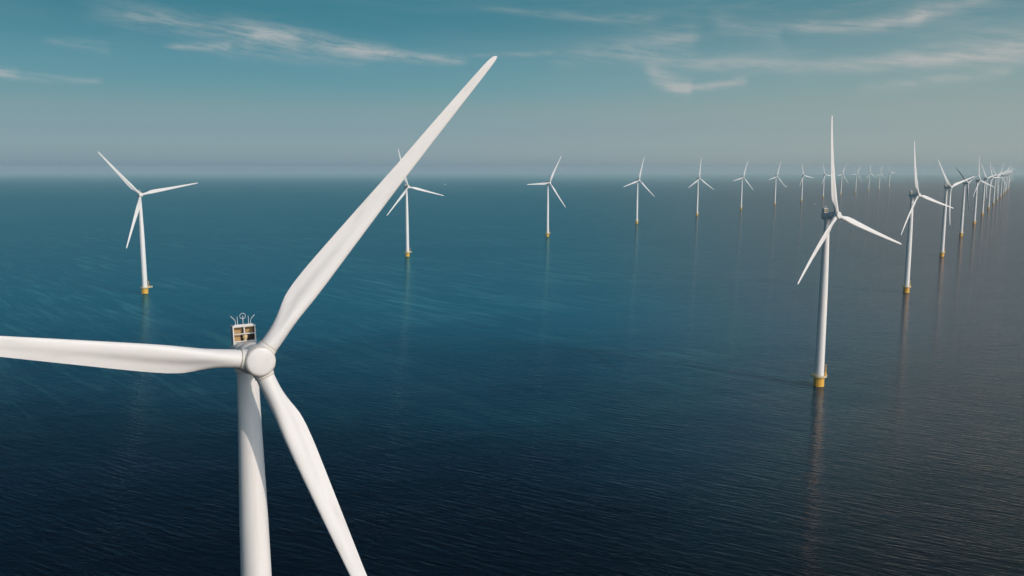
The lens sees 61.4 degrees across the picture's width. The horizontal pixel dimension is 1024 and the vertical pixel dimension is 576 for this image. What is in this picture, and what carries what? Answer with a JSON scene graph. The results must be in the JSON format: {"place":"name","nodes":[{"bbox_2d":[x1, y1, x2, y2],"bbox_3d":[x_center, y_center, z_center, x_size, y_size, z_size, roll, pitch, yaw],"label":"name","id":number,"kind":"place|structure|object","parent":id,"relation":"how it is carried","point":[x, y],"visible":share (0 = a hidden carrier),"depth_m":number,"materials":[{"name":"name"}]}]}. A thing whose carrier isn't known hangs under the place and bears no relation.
{"place":"outdoors","nodes":[
{"label":"outdoors","id":0,"kind":"place"},
{"bbox_2d":[0,174,1023,575],"bbox_3d":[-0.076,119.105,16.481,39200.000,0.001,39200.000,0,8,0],"label":"water","id":1,"kind":"structure","parent":0,"point":[486,378],"depth_m":496.71,"materials":[{"name":"blue liquid"}]},
{"bbox_2d":[98,152,196,293],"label":"wind turbine","id":2,"kind":"object","parent":1,"relation":"in","point":[145,286],"visible":1,"depth_m":826.21,"materials":[{"name":"paint"}]},
{"bbox_2d":[0,56,496,575],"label":"wind turbine","id":3,"kind":"object","parent":1,"relation":"in","point":[248,358],"visible":1,"depth_m":115.16,"materials":[{"name":"white paint"}]},
{"bbox_2d":[387,149,443,256],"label":"wind turbine","id":4,"kind":"object","parent":1,"relation":"in","point":[405,193],"visible":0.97,"depth_m":1180.96,"materials":[{"name":"paint"}]},
{"bbox_2d":[527,157,564,236],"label":"wind turbine","id":5,"kind":"object","parent":1,"relation":"in","point":[548,232],"visible":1,"depth_m":1531.75,"materials":[{"name":"paint"}]},
{"bbox_2d":[624,160,654,223],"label":"wind turbine","id":6,"kind":"object","parent":1,"relation":"in","point":[636,220],"visible":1,"depth_m":1895.24,"materials":[{"name":"paint"}]},
{"bbox_2d":[688,158,713,215],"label":"wind turbine","id":7,"kind":"object","parent":1,"relation":"in","point":[697,211],"visible":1,"depth_m":2223.60,"materials":[{"name":"paint"}]},
{"bbox_2d":[734,162,751,208],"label":"wind turbine","id":8,"kind":"object","parent":1,"relation":"in","point":[741,207],"visible":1,"depth_m":2570.66,"materials":[{"name":"paint"}]},
{"bbox_2d":[769,163,784,204],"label":"wind turbine","id":9,"kind":"object","parent":1,"relation":"in","point":[775,187],"visible":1,"depth_m":2922.82,"materials":[{"name":"paint"}]},
{"bbox_2d":[800,167,811,200],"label":"wind turbine","id":10,"kind":"object","parent":1,"relation":"in","point":[803,175],"visible":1,"depth_m":3217.35,"materials":[{"name":"paint"}]},
{"bbox_2d":[822,165,829,197],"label":"wind turbine","id":11,"kind":"object","parent":1,"relation":"in","point":[823,183],"visible":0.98,"depth_m":3648.48,"materials":[{"name":"paint"}]},
{"bbox_2d":[837,168,846,194],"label":"wind turbine","id":12,"kind":"object","parent":1,"relation":"in","point":[841,182],"visible":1,"depth_m":4002.88,"materials":[{"name":"paint"}]},
{"bbox_2d":[798,116,901,386],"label":"wind turbine","id":13,"kind":"object","parent":1,"relation":"in","point":[819,375],"visible":1,"depth_m":471.70,"materials":[{"name":"paint"}]},
{"bbox_2d":[852,168,860,192],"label":"wind turbine","id":14,"kind":"object","parent":1,"relation":"in","point":[856,179],"visible":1,"depth_m":4418.07,"materials":[{"name":"paint"}]},
{"bbox_2d":[901,140,953,292],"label":"wind turbine","id":15,"kind":"object","parent":1,"relation":"in","point":[907,280],"visible":1,"depth_m":835.97,"materials":[{"name":"paint"}]},
{"bbox_2d":[938,159,974,256],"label":"wind turbine","id":16,"kind":"object","parent":1,"relation":"in","point":[946,188],"visible":1,"depth_m":1183.91,"materials":[{"name":"paint"}]},
{"bbox_2d":[955,167,978,236],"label":"wind turbine","id":17,"kind":"object","parent":1,"relation":"in","point":[962,214],"visible":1,"depth_m":1542.55,"materials":[{"name":"paint"}]},
{"bbox_2d":[972,167,992,223],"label":"wind turbine","id":18,"kind":"object","parent":1,"relation":"in","point":[975,203],"visible":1,"depth_m":1889.85,"materials":[{"name":"paint"}]},
{"bbox_2d":[981,166,999,214],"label":"wind turbine","id":19,"kind":"object","parent":1,"relation":"in","point":[982,210],"visible":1,"depth_m":2257.32,"materials":[{"name":"paint"}]},
{"bbox_2d":[987,164,1000,208],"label":"wind turbine","id":20,"kind":"object","parent":1,"relation":"in","point":[988,207],"visible":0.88,"depth_m":2606.60,"materials":[{"name":"paint"}]},
{"bbox_2d":[992,169,1003,203],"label":"wind turbine","id":21,"kind":"object","parent":1,"relation":"in","point":[993,202],"visible":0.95,"depth_m":2954.10,"materials":[{"name":"paint"}]},
{"bbox_2d":[996,164,1006,199],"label":"wind turbine","id":22,"kind":"object","parent":1,"relation":"in","point":[998,184],"visible":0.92,"depth_m":3330.54,"materials":[{"name":"paint"}]},
{"bbox_2d":[1000,169,1007,197],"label":"wind turbine","id":23,"kind":"object","parent":1,"relation":"in","point":[1001,182],"visible":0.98,"depth_m":3671.45,"materials":[{"name":"paint"}]},
{"bbox_2d":[1002,167,1009,194],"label":"wind turbine","id":24,"kind":"object","parent":1,"relation":"in","point":[1004,181],"visible":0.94,"depth_m":4046.05,"materials":[{"name":"paint"}]},
{"bbox_2d":[0,0,1023,174],"label":"sky","id":25,"kind":"structure","parent":0,"point":[147,86],"materials":[{"name":"blue"}]}
]}

